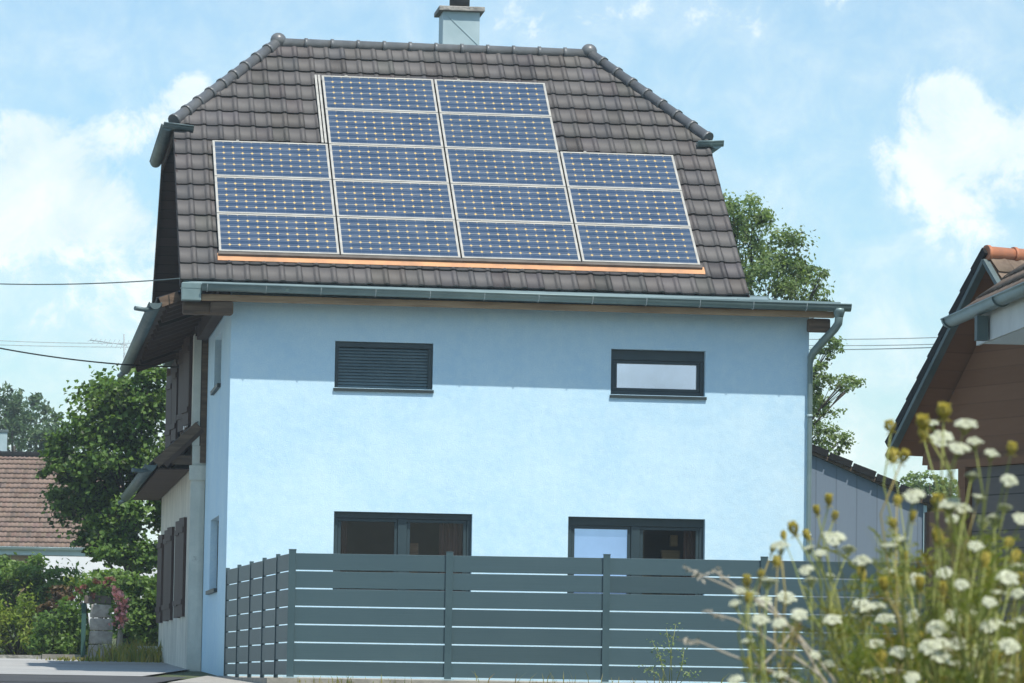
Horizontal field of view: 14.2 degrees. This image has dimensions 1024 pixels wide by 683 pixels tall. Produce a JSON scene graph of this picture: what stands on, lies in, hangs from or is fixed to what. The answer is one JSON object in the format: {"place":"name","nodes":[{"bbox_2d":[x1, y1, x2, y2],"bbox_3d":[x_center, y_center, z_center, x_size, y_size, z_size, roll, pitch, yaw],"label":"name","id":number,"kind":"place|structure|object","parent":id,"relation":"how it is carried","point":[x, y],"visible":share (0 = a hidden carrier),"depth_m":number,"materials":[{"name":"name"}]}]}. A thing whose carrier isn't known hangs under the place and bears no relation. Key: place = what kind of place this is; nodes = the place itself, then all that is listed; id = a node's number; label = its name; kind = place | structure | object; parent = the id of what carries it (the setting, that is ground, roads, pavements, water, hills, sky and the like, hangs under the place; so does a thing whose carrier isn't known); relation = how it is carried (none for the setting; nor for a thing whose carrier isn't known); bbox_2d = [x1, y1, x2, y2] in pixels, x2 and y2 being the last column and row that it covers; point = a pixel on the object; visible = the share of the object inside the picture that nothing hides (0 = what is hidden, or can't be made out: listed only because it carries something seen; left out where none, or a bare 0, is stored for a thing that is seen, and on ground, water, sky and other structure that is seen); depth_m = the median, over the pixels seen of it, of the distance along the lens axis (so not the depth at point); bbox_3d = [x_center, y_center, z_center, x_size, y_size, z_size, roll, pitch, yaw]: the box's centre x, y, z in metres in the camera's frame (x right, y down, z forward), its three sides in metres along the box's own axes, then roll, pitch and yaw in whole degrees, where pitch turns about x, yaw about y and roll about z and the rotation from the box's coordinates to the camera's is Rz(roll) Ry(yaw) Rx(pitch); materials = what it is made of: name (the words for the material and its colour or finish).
{"place":"outdoors","nodes":[
{"label":"outdoors","id":0,"kind":"place"},
{"bbox_2d":[0,682,42,682],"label":"road","id":1,"kind":"structure","parent":0,"point":[21,682],"depth_m":39.73,"materials":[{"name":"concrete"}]},
{"bbox_2d":[10,345,90,346],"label":"overhead cable","id":2,"kind":"object","parent":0,"point":[52,346],"visible":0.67,"depth_m":149.99,"materials":[{"name":"black rubber"}]},
{"bbox_2d":[0,340,130,343],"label":"overhead cable","id":3,"kind":"object","parent":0,"point":[61,342],"visible":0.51,"depth_m":149.99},
{"bbox_2d":[12,681,122,682],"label":"road","id":4,"kind":"structure","parent":0,"point":[60,681],"depth_m":42.99,"materials":[{"name":"grey asphalt"}]},
{"bbox_2d":[0,658,187,675],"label":"side street","id":5,"kind":"structure","parent":0,"point":[29,666],"depth_m":58.59,"materials":[{"name":"grey asphalt"}]},
{"bbox_2d":[59,661,166,664],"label":"verge","id":6,"kind":"structure","parent":5,"relation":"on","point":[123,663],"depth_m":65.44,"materials":[{"name":"grey concrete"}]},
{"bbox_2d":[0,630,216,682],"bbox_3d":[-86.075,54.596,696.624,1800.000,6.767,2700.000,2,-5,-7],"label":"ground","id":7,"kind":"structure","parent":0,"point":[189,674],"depth_m":55.18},
{"bbox_2d":[0,381,26,450],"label":"tree","id":8,"kind":"object","parent":7,"relation":"on","point":[13,404],"visible":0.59,"depth_m":163.71,"materials":[{"name":"green plant"}]},
{"bbox_2d":[0,655,40,658],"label":"kerb","id":9,"kind":"structure","parent":7,"relation":"on","point":[22,656],"depth_m":72.06,"materials":[{"name":"concrete"}]},
{"bbox_2d":[0,575,41,655],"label":"bush","id":10,"kind":"object","parent":7,"relation":"on","point":[15,619],"visible":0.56,"depth_m":74.83,"materials":[{"name":"green plant"}]},
{"bbox_2d":[2,392,83,451],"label":"dark tree","id":11,"kind":"object","parent":7,"relation":"on","point":[32,436],"visible":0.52,"depth_m":163.12,"materials":[{"name":"green plant"}]},
{"bbox_2d":[0,549,87,635],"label":"bush","id":12,"kind":"object","parent":7,"relation":"on","point":[11,571],"visible":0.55,"depth_m":79.60,"materials":[{"name":"green plant"}]},
{"bbox_2d":[35,585,75,615],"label":"bush","id":13,"kind":"object","parent":7,"relation":"on","point":[57,594],"visible":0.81,"depth_m":74.55,"materials":[{"name":"green plant"}]},
{"bbox_2d":[22,592,92,657],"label":"bush","id":14,"kind":"object","parent":7,"relation":"on","point":[63,629],"visible":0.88,"depth_m":73.51,"materials":[{"name":"green plant"}]},
{"bbox_2d":[42,654,86,658],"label":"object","id":15,"kind":"object","parent":7,"relation":"on","point":[44,656],"visible":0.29,"depth_m":71.44,"materials":[{"name":"concrete"}]},
{"bbox_2d":[0,430,138,602],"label":"bungalow","id":16,"kind":"object","parent":7,"relation":"on","point":[25,533],"visible":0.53,"depth_m":131.51,"materials":[{"name":"red tile"}]},
{"bbox_2d":[0,674,187,682],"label":"dark road edge","id":17,"kind":"object","parent":7,"relation":"on","point":[76,678],"visible":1,"depth_m":49.18,"materials":[{"name":"asphalt"}]},
{"bbox_2d":[80,603,112,659],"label":"stone pillar","id":18,"kind":"structure","parent":7,"relation":"on","point":[98,613],"depth_m":71.08,"materials":[{"name":"grey stone"}]},
{"bbox_2d":[67,576,126,603],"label":"flower box","id":19,"kind":"object","parent":18,"relation":"on","point":[95,595],"visible":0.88,"depth_m":71.16,"materials":[{"name":"green plant"}]},
{"bbox_2d":[42,556,156,629],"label":"garden wall","id":20,"kind":"structure","parent":7,"relation":"on","point":[89,565],"depth_m":111.98,"materials":[{"name":"white paint"}]},
{"bbox_2d":[35,364,167,646],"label":"broadleaf tree","id":21,"kind":"object","parent":7,"relation":"on","point":[115,417],"visible":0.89,"depth_m":77.56,"materials":[{"name":"green plant"}]},
{"bbox_2d":[63,570,147,644],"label":"bush","id":22,"kind":"object","parent":7,"relation":"on","point":[73,580],"visible":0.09,"depth_m":81.64,"materials":[{"name":"green plant"}]},
{"bbox_2d":[89,334,128,570],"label":"tv aerial","id":23,"kind":"object","parent":7,"relation":"on","point":[123,344],"visible":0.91,"depth_m":94.99,"materials":[{"name":"grey metal"}]},
{"bbox_2d":[76,566,158,647],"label":"hedge","id":24,"kind":"object","parent":7,"relation":"on","point":[142,624],"visible":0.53,"depth_m":73.16,"materials":[{"name":"green plant"}]},
{"bbox_2d":[106,585,129,648],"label":"rose bush","id":25,"kind":"object","parent":7,"relation":"on","point":[121,618],"visible":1,"depth_m":70.50,"materials":[{"name":"pink plant"}]},
{"bbox_2d":[221,677,570,682],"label":"wall","id":26,"kind":"structure","parent":7,"relation":"on","point":[276,680],"depth_m":46.75,"materials":[{"name":"concrete"}]},
{"bbox_2d":[223,549,924,682],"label":"slat fence","id":27,"kind":"object","parent":26,"relation":"on","point":[448,617],"visible":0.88,"depth_m":46.96,"materials":[{"name":"metal"}]},
{"bbox_2d":[36,637,872,682],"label":"grass","id":28,"kind":"structure","parent":7,"relation":"on","point":[130,653],"depth_m":68.22,"materials":[{"name":"green plant"}]},
{"bbox_2d":[117,0,851,682],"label":"house","id":29,"kind":"structure","parent":7,"relation":"on","point":[401,406],"depth_m":54.74,"materials":[{"name":"paint"}]},
{"bbox_2d":[0,348,177,367],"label":"overhead cable","id":30,"kind":"object","parent":29,"relation":"attached to","point":[89,361],"visible":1,"depth_m":61.81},
{"bbox_2d":[0,278,180,284],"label":"overhead cable","id":31,"kind":"object","parent":29,"relation":"attached to","point":[91,283],"visible":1,"depth_m":55.44,"materials":[{"name":"metal"}]},
{"bbox_2d":[205,521,218,594],"bbox_3d":[-4.087,2.977,56.934,0.205,1.046,2.110,2,-5,-7],"label":"window","id":32,"kind":"structure","parent":29,"relation":"in","point":[214,590],"depth_m":57.88,"materials":[{"name":"grey"}]},
{"bbox_2d":[210,383,220,394],"bbox_3d":[-4.054,0.303,57.240,0.205,0.786,1.740,2,-5,-7],"label":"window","id":33,"kind":"structure","parent":29,"relation":"in","point":[218,385],"depth_m":56.99,"materials":[{"name":"grey metal"}]},
{"bbox_2d":[212,140,330,179],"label":"solar panel","id":34,"kind":"object","parent":29,"relation":"on","point":[237,158],"visible":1,"depth_m":56.49,"materials":[{"name":"glass"}]},
{"bbox_2d":[214,176,334,216],"bbox_3d":[-3.224,-1.967,55.673,1.600,0.052,0.989,2,32,-7],"label":"solar panel","id":35,"kind":"object","parent":29,"relation":"on","point":[272,196],"visible":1,"depth_m":55.66,"materials":[{"name":"glass"}]},
{"bbox_2d":[217,213,338,254],"bbox_3d":[-3.134,-1.436,54.842,1.600,0.052,0.989,2,32,-7],"label":"solar panel","id":36,"kind":"object","parent":29,"relation":"on","point":[265,233],"visible":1,"depth_m":54.83,"materials":[{"name":"glass"}]},
{"bbox_2d":[322,75,437,112],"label":"solar panel","id":37,"kind":"object","parent":29,"relation":"on","point":[345,92],"visible":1,"depth_m":58.36,"materials":[{"name":"glass"}]},
{"bbox_2d":[333,341,433,392],"bbox_3d":[-1.709,0.347,54.477,1.337,0.658,0.210,2,-5,-7],"label":"window","id":38,"kind":"structure","parent":29,"relation":"in","point":[396,367],"depth_m":54.46,"materials":[{"name":"grey metal"}]},
{"bbox_2d":[325,109,442,147],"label":"solar panel","id":39,"kind":"object","parent":29,"relation":"on","point":[384,128],"visible":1,"depth_m":57.53,"materials":[{"name":"glass"}]},
{"bbox_2d":[329,144,448,182],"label":"solar panel","id":40,"kind":"object","parent":29,"relation":"on","point":[389,163],"visible":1,"depth_m":56.69,"materials":[{"name":"glass"}]},
{"bbox_2d":[333,179,454,219],"bbox_3d":[-1.615,-1.925,55.876,1.600,0.052,0.989,2,32,-7],"label":"solar panel","id":41,"kind":"object","parent":29,"relation":"on","point":[388,199],"visible":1,"depth_m":55.86,"materials":[{"name":"glass"}]},
{"bbox_2d":[337,216,460,257],"bbox_3d":[-1.525,-1.393,55.044,1.600,0.052,0.989,2,32,-7],"label":"solar panel","id":42,"kind":"object","parent":29,"relation":"on","point":[362,235],"visible":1,"depth_m":55.03,"materials":[{"name":"glass"}]},
{"bbox_2d":[333,512,470,591],"bbox_3d":[-1.463,2.836,54.363,1.832,1.118,0.080,2,-5,-7],"label":"window","id":43,"kind":"structure","parent":29,"relation":"in","point":[402,521],"depth_m":54.36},
{"bbox_2d":[434,79,550,116],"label":"solar panel","id":44,"kind":"object","parent":29,"relation":"on","point":[458,96],"visible":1,"depth_m":58.56,"materials":[{"name":"glass"}]},
{"bbox_2d":[439,113,557,150],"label":"solar panel","id":45,"kind":"object","parent":29,"relation":"on","point":[501,132],"visible":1,"depth_m":57.73,"materials":[{"name":"glass"}]},
{"bbox_2d":[445,147,565,186],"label":"solar panel","id":46,"kind":"object","parent":29,"relation":"on","point":[469,165],"visible":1,"depth_m":56.90,"materials":[{"name":"glass"}]},
{"bbox_2d":[451,183,572,223],"bbox_3d":[-0.007,-1.882,56.079,1.600,0.052,0.989,2,32,-7],"label":"solar panel","id":47,"kind":"object","parent":29,"relation":"on","point":[510,203],"visible":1,"depth_m":56.06,"materials":[{"name":"glass"}]},
{"bbox_2d":[456,220,580,261],"bbox_3d":[0.084,-1.351,55.247,1.600,0.052,0.989,2,32,-7],"label":"solar panel","id":48,"kind":"object","parent":29,"relation":"on","point":[482,239],"visible":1,"depth_m":55.23,"materials":[{"name":"glass"}]},
{"bbox_2d":[560,151,681,190],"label":"solar panel","id":49,"kind":"object","parent":29,"relation":"on","point":[584,169],"visible":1,"depth_m":57.10,"materials":[{"name":"glass"}]},
{"bbox_2d":[567,187,690,226],"bbox_3d":[1.602,-1.839,56.281,1.600,0.052,0.989,2,32,-7],"label":"solar panel","id":50,"kind":"object","parent":29,"relation":"on","point":[629,207],"visible":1,"depth_m":56.27,"materials":[{"name":"glass"}]},
{"bbox_2d":[567,517,703,594],"bbox_3d":[1.640,2.921,54.754,1.840,1.114,0.080,2,-5,-7],"label":"window","id":51,"kind":"structure","parent":29,"relation":"in","point":[617,537],"depth_m":54.74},
{"bbox_2d":[575,223,699,264],"bbox_3d":[1.692,-1.308,55.450,1.600,0.052,0.989,2,32,-7],"label":"solar panel","id":52,"kind":"object","parent":29,"relation":"on","point":[600,242],"visible":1,"depth_m":55.43,"materials":[{"name":"glass"}]},
{"bbox_2d":[610,350,706,399],"bbox_3d":[1.950,0.447,54.938,1.309,0.652,0.210,2,-5,-7],"label":"window","id":53,"kind":"structure","parent":29,"relation":"in","point":[634,373],"depth_m":54.98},
{"bbox_2d":[638,622,700,682],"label":"weed","id":54,"kind":"object","parent":7,"relation":"on","point":[681,663],"visible":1,"depth_m":42.00,"materials":[{"name":"green plant"}]},
{"bbox_2d":[723,189,866,455],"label":"slender tree","id":55,"kind":"object","parent":7,"relation":"on","point":[777,263],"visible":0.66,"depth_m":73.50,"materials":[{"name":"green plant"}]},
{"bbox_2d":[700,532,1023,682],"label":"bank grass","id":56,"kind":"structure","parent":7,"relation":"on","point":[1019,674],"depth_m":8.78,"materials":[{"name":"green plant"}]},
{"bbox_2d":[678,637,797,682],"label":"dry stalk","id":57,"kind":"object","parent":56,"relation":"on","point":[690,642],"visible":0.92,"depth_m":9.17,"materials":[{"name":"plant"}]},
{"bbox_2d":[727,600,764,682],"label":"wild carrot","id":58,"kind":"object","parent":56,"relation":"on","point":[737,677],"visible":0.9,"depth_m":8.47,"materials":[{"name":"green plant"}]},
{"bbox_2d":[683,564,823,682],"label":"dry stalk","id":59,"kind":"object","parent":56,"relation":"on","point":[695,574],"visible":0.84,"depth_m":9.51,"materials":[{"name":"plant"}]},
{"bbox_2d":[733,573,788,682],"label":"wild carrot","id":60,"kind":"object","parent":56,"relation":"on","point":[756,618],"visible":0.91,"depth_m":8.61,"materials":[{"name":"green plant"}]},
{"bbox_2d":[737,569,786,682],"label":"wild carrot","id":61,"kind":"object","parent":56,"relation":"on","point":[748,596],"visible":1,"depth_m":8.35,"materials":[{"name":"green plant"}]},
{"bbox_2d":[701,609,826,682],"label":"dry stalk","id":62,"kind":"object","parent":56,"relation":"on","point":[722,617],"visible":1,"depth_m":9.30,"materials":[{"name":"beige plant"}]},
{"bbox_2d":[741,544,796,682],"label":"wild carrot","id":63,"kind":"object","parent":56,"relation":"on","point":[781,598],"visible":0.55,"depth_m":10.51,"materials":[{"name":"green plant"}]},
{"bbox_2d":[711,566,835,682],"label":"dry stalk","id":64,"kind":"object","parent":56,"relation":"on","point":[760,604],"visible":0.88,"depth_m":9.77,"materials":[{"name":"plant"}]},
{"bbox_2d":[749,620,802,682],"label":"dry stalk","id":65,"kind":"object","parent":56,"relation":"on","point":[771,655],"visible":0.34,"depth_m":9.18,"materials":[{"name":"beige plant"}]},
{"bbox_2d":[739,540,821,682],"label":"wild carrot","id":66,"kind":"object","parent":56,"relation":"on","point":[777,562],"visible":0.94,"depth_m":9.07,"materials":[{"name":"green plant"}]},
{"bbox_2d":[776,520,860,682],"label":"wild carrot","id":67,"kind":"object","parent":56,"relation":"on","point":[793,531],"visible":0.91,"depth_m":9.49,"materials":[{"name":"green plant"}]},
{"bbox_2d":[777,510,889,682],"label":"wild carrot","id":68,"kind":"object","parent":56,"relation":"on","point":[865,606],"visible":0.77,"depth_m":9.79,"materials":[{"name":"green plant"}]},
{"bbox_2d":[798,545,892,682],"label":"wild carrot","id":69,"kind":"object","parent":56,"relation":"on","point":[830,620],"visible":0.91,"depth_m":9.34,"materials":[{"name":"green plant"}]},
{"bbox_2d":[802,504,894,682],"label":"wild carrot","id":70,"kind":"object","parent":56,"relation":"on","point":[806,532],"visible":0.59,"depth_m":10.54,"materials":[{"name":"green plant"}]},
{"bbox_2d":[805,493,892,682],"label":"wild carrot","id":71,"kind":"object","parent":56,"relation":"on","point":[837,539],"visible":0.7,"depth_m":9.84,"materials":[{"name":"green plant"}]},
{"bbox_2d":[840,555,894,682],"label":"wild carrot","id":72,"kind":"object","parent":56,"relation":"on","point":[861,571],"visible":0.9,"depth_m":9.17,"materials":[{"name":"green plant"}]},
{"bbox_2d":[846,576,921,682],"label":"wild carrot","id":73,"kind":"object","parent":56,"relation":"on","point":[883,586],"visible":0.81,"depth_m":8.95,"materials":[{"name":"green plant"}]},
{"bbox_2d":[755,514,1023,682],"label":"undergrowth","id":74,"kind":"object","parent":56,"relation":"on","point":[998,560],"visible":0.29,"depth_m":9.89,"materials":[{"name":"green plant"}]},
{"bbox_2d":[868,419,946,678],"bbox_3d":[1.031,0.786,9.721,0.428,1.234,1.200,0,-5,11],"label":"wild carrot","id":75,"kind":"object","parent":56,"relation":"on","point":[891,452],"visible":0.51,"depth_m":9.98,"materials":[{"name":"green plant"}]},
{"bbox_2d":[874,566,944,682],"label":"wild carrot","id":76,"kind":"object","parent":56,"relation":"on","point":[879,619],"visible":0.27,"depth_m":9.90,"materials":[{"name":"green plant"}]},
{"bbox_2d":[872,448,968,682],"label":"wild carrot","id":77,"kind":"object","parent":56,"relation":"on","point":[919,582],"visible":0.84,"depth_m":9.12,"materials":[{"name":"green plant"}]},
{"bbox_2d":[878,489,962,682],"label":"wild carrot","id":78,"kind":"object","parent":56,"relation":"on","point":[919,494],"visible":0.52,"depth_m":8.70,"materials":[{"name":"green plant"}]},
{"bbox_2d":[875,428,976,681],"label":"wild carrot","id":79,"kind":"object","parent":56,"relation":"on","point":[922,435],"visible":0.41,"depth_m":9.61,"materials":[{"name":"green plant"}]},
{"bbox_2d":[878,518,982,682],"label":"wild carrot","id":80,"kind":"object","parent":56,"relation":"on","point":[930,651],"visible":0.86,"depth_m":8.63,"materials":[{"name":"green plant"}]},
{"bbox_2d":[915,413,1002,682],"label":"wild carrot","id":81,"kind":"object","parent":56,"relation":"on","point":[924,418],"visible":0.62,"depth_m":8.75,"materials":[{"name":"green plant"}]},
{"bbox_2d":[919,418,1023,682],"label":"wild carrot","id":82,"kind":"object","parent":56,"relation":"on","point":[1006,646],"visible":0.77,"depth_m":8.46,"materials":[{"name":"green plant"}]},
{"bbox_2d":[927,420,1020,681],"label":"wild carrot","id":83,"kind":"object","parent":56,"relation":"on","point":[937,440],"visible":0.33,"depth_m":9.33,"materials":[{"name":"green plant"}]},
{"bbox_2d":[930,402,1023,682],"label":"wild carrot","id":84,"kind":"object","parent":56,"relation":"on","point":[939,410],"visible":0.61,"depth_m":8.59,"materials":[{"name":"green plant"}]},
{"bbox_2d":[934,441,1023,682],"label":"wild carrot","id":85,"kind":"object","parent":56,"relation":"on","point":[985,558],"visible":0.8,"depth_m":8.26,"materials":[{"name":"green plant"}]},
{"bbox_2d":[948,436,1023,682],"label":"wild carrot","id":86,"kind":"object","parent":56,"relation":"on","point":[988,602],"visible":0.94,"depth_m":8.47,"materials":[{"name":"green plant"}]},
{"bbox_2d":[810,444,945,670],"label":"shed","id":87,"kind":"structure","parent":7,"relation":"on","point":[858,496],"depth_m":61.16,"materials":[{"name":"grey tile"}]},
{"bbox_2d":[899,470,956,498],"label":"distant tree","id":88,"kind":"object","parent":7,"relation":"on","point":[929,489],"visible":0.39,"depth_m":119.96,"materials":[{"name":"green plant"}]},
{"bbox_2d":[937,477,957,508],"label":"distant tree","id":89,"kind":"object","parent":7,"relation":"on","point":[952,483],"visible":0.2,"depth_m":120.53,"materials":[{"name":"green plant"}]},
{"bbox_2d":[885,245,1023,682],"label":"barn","id":90,"kind":"structure","parent":7,"relation":"on","point":[964,375],"depth_m":50.63,"materials":[{"name":"brown wood"}]},
{"bbox_2d":[940,263,1023,345],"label":"outbuilding","id":91,"kind":"structure","parent":90,"relation":"attached to","point":[996,312],"depth_m":43.20,"materials":[{"name":"paint"}]},
{"bbox_2d":[168,676,635,682],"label":"yard","id":92,"kind":"structure","parent":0,"point":[210,679],"depth_m":52.58,"materials":[{"name":"grey concrete"}]},
{"bbox_2d":[0,0,1023,543],"label":"sky","id":93,"kind":"structure","parent":0,"point":[892,131],"materials":[{"name":"blue"}]},
{"bbox_2d":[809,347,931,349],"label":"overhead cable","id":94,"kind":"object","parent":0,"point":[884,348],"visible":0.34,"depth_m":109.80,"materials":[{"name":"black rubber"}]},
{"bbox_2d":[809,344,932,345],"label":"overhead cable","id":95,"kind":"object","parent":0,"point":[882,345],"visible":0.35,"depth_m":110.23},
{"bbox_2d":[809,337,936,339],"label":"overhead cable","id":96,"kind":"object","parent":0,"point":[881,338],"visible":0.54,"depth_m":109.62,"materials":[{"name":"black rubber"}]}
]}

